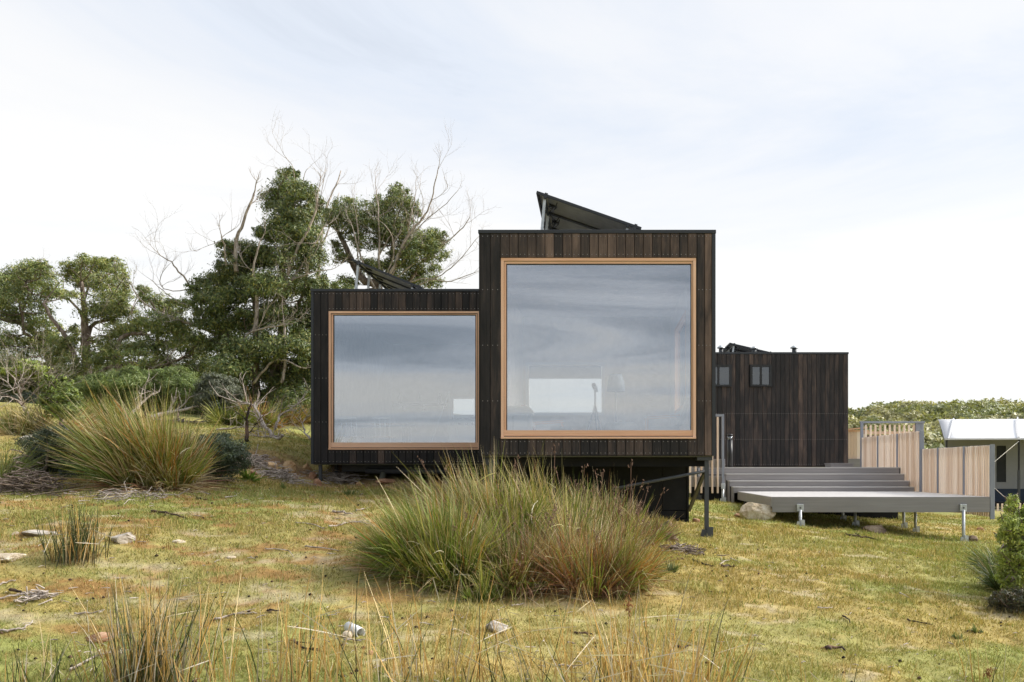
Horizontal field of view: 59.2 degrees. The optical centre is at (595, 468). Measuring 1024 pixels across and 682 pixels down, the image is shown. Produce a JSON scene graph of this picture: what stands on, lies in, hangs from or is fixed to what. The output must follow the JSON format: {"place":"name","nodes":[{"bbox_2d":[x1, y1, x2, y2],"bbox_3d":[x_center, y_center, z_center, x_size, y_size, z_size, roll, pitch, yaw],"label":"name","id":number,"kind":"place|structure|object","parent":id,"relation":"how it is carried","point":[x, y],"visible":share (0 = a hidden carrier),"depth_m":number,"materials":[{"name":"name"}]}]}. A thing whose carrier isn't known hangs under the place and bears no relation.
{"place":"outdoors","nodes":[
{"label":"outdoors","id":0,"kind":"place"},
{"bbox_2d":[448,416,474,441],"bbox_3d":[-2.865,-0.710,20.280,0.830,0.980,0.640,0,0,0],"label":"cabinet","id":1,"kind":"object","parent":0,"point":[465,426],"visible":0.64,"depth_m":20.00,"materials":[{"name":"white paint"}]},
{"bbox_2d":[0,402,1023,681],"bbox_3d":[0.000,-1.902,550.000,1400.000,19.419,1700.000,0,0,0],"label":"ground","id":2,"kind":"structure","parent":0,"point":[62,628],"depth_m":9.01,"materials":[{"name":"plant"}]},
{"bbox_2d":[0,553,25,561],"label":"stone","id":3,"kind":"object","parent":2,"relation":"on","point":[14,556],"visible":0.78,"depth_m":9.31,"materials":[{"name":"stone"}]},
{"bbox_2d":[0,391,37,403],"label":"scrub","id":4,"kind":"object","parent":2,"relation":"on","point":[26,395],"visible":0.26,"depth_m":32.61,"materials":[{"name":"green plant"}]},
{"bbox_2d":[0,397,49,435],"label":"grass clump","id":5,"kind":"object","parent":2,"relation":"on","point":[4,430],"visible":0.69,"depth_m":20.66,"materials":[{"name":"plant"}]},
{"bbox_2d":[0,419,59,484],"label":"grass clump","id":6,"kind":"object","parent":2,"relation":"on","point":[2,469],"visible":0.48,"depth_m":14.07,"materials":[{"name":"plant"}]},
{"bbox_2d":[0,247,72,386],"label":"gum tree","id":7,"kind":"object","parent":2,"relation":"on","point":[15,288],"visible":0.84,"depth_m":35.82,"materials":[{"name":"green plant"}]},
{"bbox_2d":[13,584,62,604],"bbox_3d":[-5.250,1.192,8.438,0.417,0.194,0.309,0,0,-28],"label":"brush pile","id":8,"kind":"object","parent":2,"relation":"on","point":[37,594],"visible":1,"depth_m":8.43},
{"bbox_2d":[0,374,75,402],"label":"evergreen bush","id":9,"kind":"object","parent":2,"relation":"on","point":[32,387],"visible":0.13,"depth_m":35.70,"materials":[{"name":"green plant"}]},
{"bbox_2d":[0,324,84,416],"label":"banksia tree","id":10,"kind":"object","parent":2,"relation":"on","point":[31,369],"visible":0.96,"depth_m":22.12,"materials":[{"name":"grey plant"}]},
{"bbox_2d":[8,422,87,477],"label":"dark shrub","id":11,"kind":"object","parent":2,"relation":"on","point":[46,433],"visible":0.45,"depth_m":14.97,"materials":[{"name":"green plant"}]},
{"bbox_2d":[2,395,103,434],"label":"grass clump","id":12,"kind":"object","parent":2,"relation":"on","point":[42,420],"visible":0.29,"depth_m":20.94,"materials":[{"name":"plant"}]},
{"bbox_2d":[0,449,107,496],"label":"brush pile","id":13,"kind":"object","parent":2,"relation":"on","point":[30,475],"visible":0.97,"depth_m":13.54,"materials":[{"name":"grey plant"}]},
{"bbox_2d":[0,611,113,681],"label":"rush clump","id":14,"kind":"object","parent":2,"relation":"on","point":[51,671],"visible":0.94,"depth_m":6.75,"materials":[{"name":"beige plant"}]},
{"bbox_2d":[31,374,86,426],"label":"bright bush","id":15,"kind":"object","parent":2,"relation":"on","point":[54,394],"visible":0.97,"depth_m":20.80,"materials":[{"name":"green plant"}]},
{"bbox_2d":[32,496,118,568],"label":"rush clump","id":16,"kind":"object","parent":2,"relation":"on","point":[74,547],"visible":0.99,"depth_m":9.30,"materials":[{"name":"green plant"}]},
{"bbox_2d":[42,252,148,378],"bbox_3d":[-19.044,-5.461,34.346,3.657,6.201,6.705,0,0,-34],"label":"gum tree","id":17,"kind":"object","parent":2,"relation":"on","point":[115,298],"visible":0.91,"depth_m":34.02,"materials":[{"name":"green plant"}]},
{"bbox_2d":[68,382,137,422],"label":"grass clump","id":18,"kind":"object","parent":2,"relation":"on","point":[111,405],"visible":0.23,"depth_m":24.70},
{"bbox_2d":[72,363,156,411],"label":"feathery shrub","id":19,"kind":"object","parent":2,"relation":"on","point":[110,378],"visible":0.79,"depth_m":26.51,"materials":[{"name":"green plant"}]},
{"bbox_2d":[26,482,209,503],"bbox_3d":[-7.156,0.345,13.528,2.103,0.323,1.589,0,0,19],"label":"brush pile","id":20,"kind":"object","parent":2,"relation":"on","point":[119,495],"visible":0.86,"depth_m":13.23,"materials":[{"name":"wood"}]},
{"bbox_2d":[110,532,135,543],"bbox_3d":[-5.282,0.788,10.032,0.258,0.154,0.227,0,0,42],"label":"stone","id":21,"kind":"object","parent":2,"relation":"on","point":[123,538],"visible":0.9,"depth_m":9.96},
{"bbox_2d":[29,376,268,501],"bbox_3d":[-7.160,-0.545,14.537,3.771,2.100,3.594,0,0,0],"label":"tussock","id":22,"kind":"object","parent":2,"relation":"on","point":[98,451],"visible":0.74,"depth_m":13.88,"materials":[{"name":"green plant"}]},
{"bbox_2d":[56,556,242,681],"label":"rush clump","id":23,"kind":"object","parent":2,"relation":"on","point":[144,657],"visible":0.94,"depth_m":6.67,"materials":[{"name":"beige plant"}]},
{"bbox_2d":[118,369,181,417],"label":"feathery shrub","id":24,"kind":"object","parent":2,"relation":"on","point":[127,392],"visible":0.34,"depth_m":26.61,"materials":[{"name":"green plant"}]},
{"bbox_2d":[90,201,214,379],"bbox_3d":[-15.921,-5.808,32.839,5.746,7.362,4.308,0,0,41],"label":"gum tree","id":25,"kind":"object","parent":2,"relation":"on","point":[182,339],"visible":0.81,"depth_m":32.02,"materials":[{"name":"green plant"}]},
{"bbox_2d":[101,408,238,495],"bbox_3d":[-6.736,-0.354,14.324,2.026,1.638,2.369,0,0,36],"label":"tussock","id":26,"kind":"object","parent":2,"relation":"on","point":[189,472],"visible":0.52,"depth_m":14.10,"materials":[{"name":"green plant"}]},
{"bbox_2d":[142,362,201,419],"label":"feathery shrub","id":27,"kind":"object","parent":2,"relation":"on","point":[181,379],"visible":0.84,"depth_m":26.56,"materials":[{"name":"green plant"}]},
{"bbox_2d":[150,388,203,419],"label":"fallen branch","id":28,"kind":"object","parent":2,"relation":"on","point":[184,409],"visible":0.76,"depth_m":25.37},
{"bbox_2d":[188,372,244,415],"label":"grey shrub","id":29,"kind":"object","parent":2,"relation":"on","point":[215,380],"visible":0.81,"depth_m":25.59,"materials":[{"name":"brown plant"}]},
{"bbox_2d":[175,431,258,481],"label":"dark shrub","id":30,"kind":"object","parent":2,"relation":"on","point":[233,460],"visible":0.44,"depth_m":15.24,"materials":[{"name":"green plant"}]},
{"bbox_2d":[194,395,263,427],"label":"grass clump","id":31,"kind":"object","parent":2,"relation":"on","point":[214,418],"visible":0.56,"depth_m":25.10,"materials":[{"name":"plant"}]},
{"bbox_2d":[209,371,277,436],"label":"fallen branch","id":32,"kind":"object","parent":2,"relation":"on","point":[261,419],"visible":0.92,"depth_m":22.97,"materials":[{"name":"wood"}]},
{"bbox_2d":[110,552,382,681],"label":"rush clump","id":33,"kind":"object","parent":2,"relation":"on","point":[256,672],"visible":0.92,"depth_m":6.38,"materials":[{"name":"beige plant"}]},
{"bbox_2d":[232,375,267,441],"bbox_3d":[-8.138,-1.433,21.122,0.851,1.624,0.776,0,0,-29],"label":"dead sapling","id":34,"kind":"object","parent":2,"relation":"on","point":[247,432],"visible":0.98,"depth_m":21.19,"materials":[{"name":"wood"}]},
{"bbox_2d":[236,469,265,483],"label":"fern","id":35,"kind":"object","parent":2,"relation":"on","point":[252,476],"visible":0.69,"depth_m":16.40,"materials":[{"name":"green plant"}]},
{"bbox_2d":[217,393,295,430],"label":"grass clump","id":36,"kind":"object","parent":2,"relation":"on","point":[269,416],"visible":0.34,"depth_m":26.05,"materials":[{"name":"plant"}]},
{"bbox_2d":[234,409,286,439],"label":"fallen branch","id":37,"kind":"object","parent":2,"relation":"on","point":[277,438],"visible":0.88,"depth_m":22.43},
{"bbox_2d":[168,115,354,419],"bbox_3d":[-11.319,-6.891,31.002,6.856,10.739,5.175,0,0,0],"label":"gum tree","id":38,"kind":"object","parent":2,"relation":"on","point":[300,232],"visible":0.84,"depth_m":30.61,"materials":[{"name":"green plant"}]},
{"bbox_2d":[241,445,291,470],"bbox_3d":[-6.821,-0.191,17.835,1.593,0.636,1.090,0,0,-24],"label":"brush pile","id":39,"kind":"object","parent":2,"relation":"on","point":[258,459],"visible":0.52,"depth_m":17.75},
{"bbox_2d":[253,461,316,484],"bbox_3d":[-6.105,0.085,17.534,1.066,0.488,1.098,0,0,-41],"label":"brush pile","id":40,"kind":"object","parent":2,"relation":"on","point":[278,473],"visible":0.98,"depth_m":17.39,"materials":[{"name":"wood"}]},
{"bbox_2d":[263,400,309,426],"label":"grass clump","id":41,"kind":"object","parent":2,"relation":"on","point":[297,422],"visible":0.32,"depth_m":32.22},
{"bbox_2d":[273,378,310,433],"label":"fallen branch","id":42,"kind":"object","parent":2,"relation":"on","point":[292,410],"visible":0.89,"depth_m":23.73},
{"bbox_2d":[284,387,310,439],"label":"fallen branch","id":43,"kind":"object","parent":2,"relation":"on","point":[308,436],"visible":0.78,"depth_m":23.23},
{"bbox_2d":[279,581,350,681],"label":"rush clump","id":44,"kind":"object","parent":2,"relation":"on","point":[310,674],"visible":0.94,"depth_m":6.23,"materials":[{"name":"beige plant"}]},
{"bbox_2d":[287,129,364,277],"bbox_3d":[-10.976,-7.895,36.979,2.737,11.456,3.522,0,0,21],"label":"dead tree","id":45,"kind":"object","parent":2,"relation":"on","point":[328,201],"visible":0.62,"depth_m":37.02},
{"bbox_2d":[305,467,375,485],"bbox_3d":[-5.241,0.157,18.580,1.326,0.399,1.079,0,0,25],"label":"brush pile","id":46,"kind":"object","parent":2,"relation":"on","point":[341,477],"visible":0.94,"depth_m":18.52,"materials":[{"name":"wood"}]},
{"bbox_2d":[344,622,364,636],"bbox_3d":[-2.122,1.419,7.902,0.087,0.115,0.234,0,0,-44],"label":"rock","id":47,"kind":"object","parent":2,"relation":"on","point":[359,630],"visible":0.77,"depth_m":7.88,"materials":[{"name":"white stone"}]},
{"bbox_2d":[343,506,409,575],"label":"tussock","id":48,"kind":"object","parent":2,"relation":"on","point":[357,543],"visible":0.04,"depth_m":9.54,"materials":[{"name":"green plant"}]},
{"bbox_2d":[310,289,487,481],"bbox_3d":[-3.805,-1.452,21.609,3.959,4.405,6.842,0,0,0],"label":"cabin","id":49,"kind":"object","parent":2,"relation":"on","point":[375,352],"visible":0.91,"depth_m":20.09,"materials":[{"name":"brown wood"}]},
{"bbox_2d":[339,417,363,441],"bbox_3d":[-5.150,-0.649,18.927,0.410,0.862,0.455,0,0,0],"label":"dining chair","id":50,"kind":"object","parent":49,"relation":"on","point":[351,436],"visible":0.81,"depth_m":18.75,"materials":[{"name":"grey wood"}]},
{"bbox_2d":[338,423,415,441],"bbox_3d":[-4.800,-0.600,19.750,1.500,0.760,0.900,0,0,0],"label":"table","id":51,"kind":"object","parent":49,"relation":"on","point":[404,425],"visible":0.71,"depth_m":19.37,"materials":[{"name":"beige wood"}]},
{"bbox_2d":[373,417,395,441],"bbox_3d":[-4.450,-0.649,18.927,0.410,0.862,0.455,0,0,0],"label":"dining chair","id":52,"kind":"object","parent":49,"relation":"on","point":[380,436],"visible":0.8,"depth_m":18.75,"materials":[{"name":"grey wood"}]},
{"bbox_2d":[352,259,423,288],"bbox_3d":[-4.402,-4.045,20.450,1.516,0.808,3.060,0,0,0],"label":"solar array","id":53,"kind":"object","parent":49,"relation":"on","point":[384,280],"visible":0.49,"depth_m":19.59,"materials":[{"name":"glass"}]},
{"bbox_2d":[328,311,478,449],"bbox_3d":[-3.882,-1.795,18.258,3.075,2.820,0.140,0,0,0],"label":"window frame","id":54,"kind":"structure","parent":49,"relation":"in","point":[331,316],"depth_m":18.23,"materials":[{"name":"brown wood"}]},
{"bbox_2d":[394,407,417,431],"bbox_3d":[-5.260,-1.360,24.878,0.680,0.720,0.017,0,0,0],"label":"chair","id":55,"kind":"object","parent":49,"relation":"attached to","point":[407,415],"depth_m":24.87,"materials":[{"name":"beige fabric"}]},
{"bbox_2d":[393,404,447,410],"bbox_3d":[-4.825,-1.695,24.753,1.450,0.190,0.266,0,0,0],"label":"wall shelf","id":56,"kind":"object","parent":49,"relation":"attached to","point":[422,405],"depth_m":24.64,"materials":[{"name":"wood"}]},
{"bbox_2d":[277,561,537,681],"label":"rush clump","id":57,"kind":"object","parent":2,"relation":"on","point":[403,669],"visible":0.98,"depth_m":6.18,"materials":[{"name":"beige plant"}]},
{"bbox_2d":[319,118,499,288],"bbox_3d":[-7.417,-7.377,35.391,8.203,11.681,4.088,0,0,19],"label":"gum tree","id":58,"kind":"object","parent":2,"relation":"on","point":[389,225],"visible":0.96,"depth_m":35.28,"materials":[{"name":"green plant"}]},
{"bbox_2d":[331,470,560,603],"bbox_3d":[-1.642,0.667,9.689,2.609,1.394,2.267,0,0,0],"label":"tussock","id":59,"kind":"object","parent":2,"relation":"on","point":[435,566],"visible":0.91,"depth_m":9.29,"materials":[{"name":"green plant"}]},
{"bbox_2d":[367,435,588,547],"bbox_3d":[-1.326,0.391,10.775,2.834,1.592,2.446,0,0,0],"label":"tussock","id":60,"kind":"object","parent":2,"relation":"on","point":[464,490],"visible":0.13,"depth_m":10.53,"materials":[{"name":"green plant"}]},
{"bbox_2d":[449,558,510,603],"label":"tussock","id":61,"kind":"object","parent":2,"relation":"on","point":[484,588],"visible":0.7,"depth_m":8.91,"materials":[{"name":"green plant"}]},
{"bbox_2d":[363,577,637,681],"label":"rush clump","id":62,"kind":"object","parent":2,"relation":"on","point":[489,669],"visible":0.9,"depth_m":6.25,"materials":[{"name":"beige plant"}]},
{"bbox_2d":[0,443,1010,681],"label":"dark litter","id":63,"kind":"object","parent":2,"relation":"on","point":[416,626],"visible":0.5,"depth_m":8.55,"materials":[{"name":"brown plant"}]},
{"bbox_2d":[3,450,1015,681],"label":"twig litter","id":64,"kind":"object","parent":2,"relation":"on","point":[405,595],"visible":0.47,"depth_m":8.62,"materials":[{"name":"wood"}]},
{"bbox_2d":[424,493,619,609],"bbox_3d":[-0.803,0.784,9.595,2.146,1.246,1.946,0,0,0],"label":"tussock","id":65,"kind":"object","parent":2,"relation":"on","point":[517,579],"visible":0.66,"depth_m":9.31,"materials":[{"name":"green plant"}]},
{"bbox_2d":[443,443,680,559],"bbox_3d":[-0.503,0.426,11.152,3.052,1.602,2.668,0,0,0],"label":"tussock","id":66,"kind":"object","parent":2,"relation":"on","point":[574,515],"visible":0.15,"depth_m":10.72,"materials":[{"name":"green plant"}]},
{"bbox_2d":[478,230,715,537],"bbox_3d":[0.027,-1.257,17.509,3.726,4.956,7.042,0,0,0],"label":"cabin","id":67,"kind":"object","parent":2,"relation":"on","point":[636,309],"visible":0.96,"depth_m":15.60,"materials":[{"name":"brown wood"}]},
{"bbox_2d":[507,406,533,429],"bbox_3d":[-1.390,-0.696,15.775,0.560,0.738,1.110,0,0,0],"label":"cabinet","id":68,"kind":"object","parent":67,"relation":"on","point":[519,417],"visible":0.45,"depth_m":15.25,"materials":[{"name":"white paint"}]},
{"bbox_2d":[526,362,604,414],"bbox_3d":[-0.700,-1.860,20.940,1.840,1.240,0.140,0,0,0],"label":"rear window frame","id":69,"kind":"structure","parent":67,"relation":"in","point":[534,370],"depth_m":20.90,"materials":[{"name":"white paint"}]},
{"bbox_2d":[536,191,641,229],"bbox_3d":[-0.103,-4.130,16.120,1.724,0.819,3.060,0,0,0],"label":"solar array","id":70,"kind":"object","parent":67,"relation":"on","point":[556,213],"visible":0.53,"depth_m":15.13,"materials":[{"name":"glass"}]},
{"bbox_2d":[587,383,600,429],"bbox_3d":[0.058,-1.013,18.002,0.452,1.384,0.609,0,0,29],"label":"telescope","id":71,"kind":"object","parent":67,"relation":"on","point":[595,389],"visible":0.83,"depth_m":17.98,"materials":[{"name":"grey metal"}]},
{"bbox_2d":[501,258,695,438],"bbox_3d":[0.052,-1.883,14.058,3.053,2.830,0.140,0,0,0],"label":"window frame","id":72,"kind":"structure","parent":67,"relation":"in","point":[504,261],"depth_m":14.03,"materials":[{"name":"brown wood"}]},
{"bbox_2d":[607,374,624,421],"bbox_3d":[0.430,-1.143,18.600,0.380,1.635,0.380,0,0,0],"label":"floor lamp","id":73,"kind":"object","parent":67,"relation":"on","point":[615,383],"visible":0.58,"depth_m":18.47,"materials":[{"name":"white metal"}]},
{"bbox_2d":[602,421,639,429],"bbox_3d":[0.460,-0.588,16.000,0.730,0.523,0.730,0,0,0],"label":"pouf","id":74,"kind":"object","parent":67,"relation":"on","point":[620,425],"visible":0.37,"depth_m":15.75,"materials":[{"name":"beige fabric"}]},
{"bbox_2d":[644,397,689,429],"bbox_3d":[1.331,-0.809,16.400,0.863,0.972,0.720,0,0,0],"label":"armchair","id":75,"kind":"object","parent":67,"relation":"on","point":[682,414],"visible":0.48,"depth_m":16.11,"materials":[{"name":"beige fabric"}]},
{"bbox_2d":[675,310,685,413],"bbox_3d":[1.810,-2.125,18.450,0.140,1.850,2.400,0,0,0],"label":"side window frame","id":76,"kind":"structure","parent":67,"relation":"in","point":[680,330],"depth_m":18.91,"materials":[{"name":"glass"}]},
{"bbox_2d":[508,487,690,612],"bbox_3d":[-0.022,0.797,9.756,2.358,1.358,2.036,0,0,-29],"label":"tussock","id":77,"kind":"object","parent":2,"relation":"on","point":[598,567],"visible":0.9,"depth_m":9.43,"materials":[{"name":"green plant"}]},
{"bbox_2d":[543,459,667,550],"bbox_3d":[-0.105,0.498,11.938,2.232,1.267,2.353,0,0,0],"label":"tussock","id":78,"kind":"object","parent":2,"relation":"on","point":[627,515],"visible":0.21,"depth_m":11.87,"materials":[{"name":"green plant"}]},
{"bbox_2d":[475,565,777,681],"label":"rush clump","id":79,"kind":"object","parent":2,"relation":"on","point":[644,676],"visible":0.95,"depth_m":6.19,"materials":[{"name":"beige plant"}]},
{"bbox_2d":[595,534,687,587],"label":"tussock","id":80,"kind":"object","parent":2,"relation":"on","point":[658,571],"visible":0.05,"depth_m":10.08,"materials":[{"name":"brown plant"}]},
{"bbox_2d":[623,510,689,544],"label":"tussock","id":81,"kind":"object","parent":2,"relation":"on","point":[668,535],"visible":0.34,"depth_m":12.86,"materials":[{"name":"green plant"}]},
{"bbox_2d":[603,606,758,681],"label":"rush clump","id":82,"kind":"object","parent":2,"relation":"on","point":[707,679],"visible":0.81,"depth_m":6.35,"materials":[{"name":"beige plant"}]},
{"bbox_2d":[653,540,729,555],"bbox_3d":[1.256,1.080,12.127,0.958,0.206,0.699,0,0,-34],"label":"brush pile","id":83,"kind":"object","parent":2,"relation":"on","point":[689,548],"visible":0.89,"depth_m":12.09,"materials":[{"name":"grey plant"}]},
{"bbox_2d":[689,414,725,501],"bbox_3d":[2.764,-0.157,22.300,0.928,2.362,0.720,0,0,0],"label":"slat screen","id":84,"kind":"object","parent":2,"relation":"on","point":[717,481],"visible":0.52,"depth_m":21.97,"materials":[{"name":"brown wood"}]},
{"bbox_2d":[739,502,775,519],"bbox_3d":[3.228,0.874,17.863,0.732,0.424,0.330,0,0,0],"label":"boulder","id":85,"kind":"object","parent":2,"relation":"on","point":[751,510],"visible":0.9,"depth_m":17.73,"materials":[{"name":"stone"}]},
{"bbox_2d":[713,352,848,466],"bbox_3d":[5.197,-1.812,30.225,5.155,3.525,5.610,0,0,0],"label":"cabin","id":86,"kind":"object","parent":2,"relation":"on","point":[783,409],"visible":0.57,"depth_m":27.48,"materials":[{"name":"brown wood"}]},
{"bbox_2d":[716,365,731,386],"bbox_3d":[3.779,-2.854,27.490,0.811,0.672,0.140,0,0,0],"label":"window frame","id":87,"kind":"structure","parent":86,"relation":"in","point":[723,372],"depth_m":27.49,"materials":[{"name":"black metal"}]},
{"bbox_2d":[723,343,770,351],"bbox_3d":[5.045,-3.815,29.900,1.430,0.511,2.060,0,0,0],"label":"solar array","id":88,"kind":"object","parent":86,"relation":"on","point":[731,347],"visible":0.48,"depth_m":29.34,"materials":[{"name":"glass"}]},
{"bbox_2d":[750,365,771,386],"bbox_3d":[5.083,-2.854,27.490,0.659,0.672,0.140,0,0,0],"label":"window frame","id":89,"kind":"structure","parent":86,"relation":"in","point":[760,375],"depth_m":27.49,"materials":[{"name":"black metal"}]},
{"bbox_2d":[691,467,899,476],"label":"platform","id":90,"kind":"structure","parent":2,"relation":"on","point":[811,470],"depth_m":22.96,"materials":[{"name":"grey"}]},
{"bbox_2d":[727,434,732,466],"bbox_3d":[3.481,-0.465,23.150,0.144,0.857,0.142,0,0,0],"label":"bollard light","id":91,"kind":"object","parent":90,"relation":"on","point":[729,452],"visible":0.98,"depth_m":23.09,"materials":[{"name":"grey metal"}]},
{"bbox_2d":[860,423,923,491],"bbox_3d":[7.855,-0.370,23.968,0.100,1.940,4.865,0,0,0],"label":"slat screen","id":92,"kind":"object","parent":90,"relation":"attached to","point":[901,451],"visible":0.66,"depth_m":23.15,"materials":[{"name":"brown wood"}]},
{"bbox_2d":[691,474,913,518],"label":"steps","id":93,"kind":"structure","parent":2,"relation":"on","point":[735,484],"depth_m":22.57,"materials":[{"name":"grey"}]},
{"bbox_2d":[722,636,952,681],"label":"rush clump","id":94,"kind":"object","parent":2,"relation":"on","point":[811,669],"visible":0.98,"depth_m":6.84,"materials":[{"name":"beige plant"}]},
{"bbox_2d":[848,427,868,466],"bbox_3d":[8.875,-0.072,31.000,1.150,2.745,0.200,0,0,0],"label":"slat screen","id":95,"kind":"object","parent":2,"relation":"on","point":[853,445],"visible":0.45,"depth_m":30.98,"materials":[{"name":"brown wood"}]},
{"bbox_2d":[738,491,989,541],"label":"deck","id":96,"kind":"structure","parent":2,"relation":"on","point":[855,502],"depth_m":17.70,"materials":[{"name":"grey"}]},
{"bbox_2d":[920,444,994,518],"bbox_3d":[7.854,0.261,19.611,0.098,1.478,3.817,0,0,0],"label":"slat screen","id":97,"kind":"object","parent":96,"relation":"attached to","point":[966,470],"visible":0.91,"depth_m":19.14,"materials":[{"name":"brown wood"}]},
{"bbox_2d":[861,525,885,533],"bbox_3d":[5.520,1.225,17.773,0.479,0.230,0.281,0,0,0],"label":"stone","id":98,"kind":"object","parent":2,"relation":"on","point":[876,528],"visible":0.68,"depth_m":17.68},
{"bbox_2d":[859,421,924,512],"bbox_3d":[8.750,0.102,26.500,1.900,2.995,0.320,0,0,0],"label":"slat screen","id":99,"kind":"object","parent":2,"relation":"on","point":[918,425],"visible":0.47,"depth_m":26.42,"materials":[{"name":"pale cedar"},{"name":"blue grey paint"}]},
{"bbox_2d":[848,396,1023,448],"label":"hillside wood","id":100,"kind":"object","parent":2,"relation":"on","point":[930,414],"visible":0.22,"depth_m":140.74,"materials":[{"name":"green plant"}]},
{"bbox_2d":[953,538,1008,572],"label":"strappy plant","id":101,"kind":"object","parent":2,"relation":"on","point":[982,561],"visible":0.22,"depth_m":13.38,"materials":[{"name":"green plant"}]},
{"bbox_2d":[938,417,1023,506],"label":"safari tent","id":102,"kind":"object","parent":2,"relation":"on","point":[1005,437],"visible":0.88,"depth_m":33.00,"materials":[{"name":"white fabric"}]},
{"bbox_2d":[996,446,1005,481],"bbox_3d":[14.956,-0.177,33.021,0.352,1.342,0.018,0,0,0],"label":"mesh window","id":103,"kind":"structure","parent":102,"relation":"in","point":[1000,450],"depth_m":33.01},
{"bbox_2d":[959,541,1004,590],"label":"strappy plant","id":104,"kind":"object","parent":2,"relation":"on","point":[989,579],"visible":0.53,"depth_m":11.88,"materials":[{"name":"green plant"}]},
{"bbox_2d":[955,627,1023,681],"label":"rush clump","id":105,"kind":"object","parent":2,"relation":"on","point":[987,673],"visible":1,"depth_m":7.32,"materials":[{"name":"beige plant"}]},
{"bbox_2d":[984,583,1023,612],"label":"dark shrub","id":106,"kind":"object","parent":2,"relation":"on","point":[1010,599],"visible":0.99,"depth_m":10.47,"materials":[{"name":"grey plant"}]},
{"bbox_2d":[992,493,1023,592],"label":"young tree","id":107,"kind":"object","parent":2,"relation":"on","point":[1010,534],"visible":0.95,"depth_m":11.09,"materials":[{"name":"green plant"}]},
{"bbox_2d":[0,0,1023,414],"label":"sky","id":108,"kind":"structure","parent":0,"point":[856,167],"materials":[{"name":"white"}]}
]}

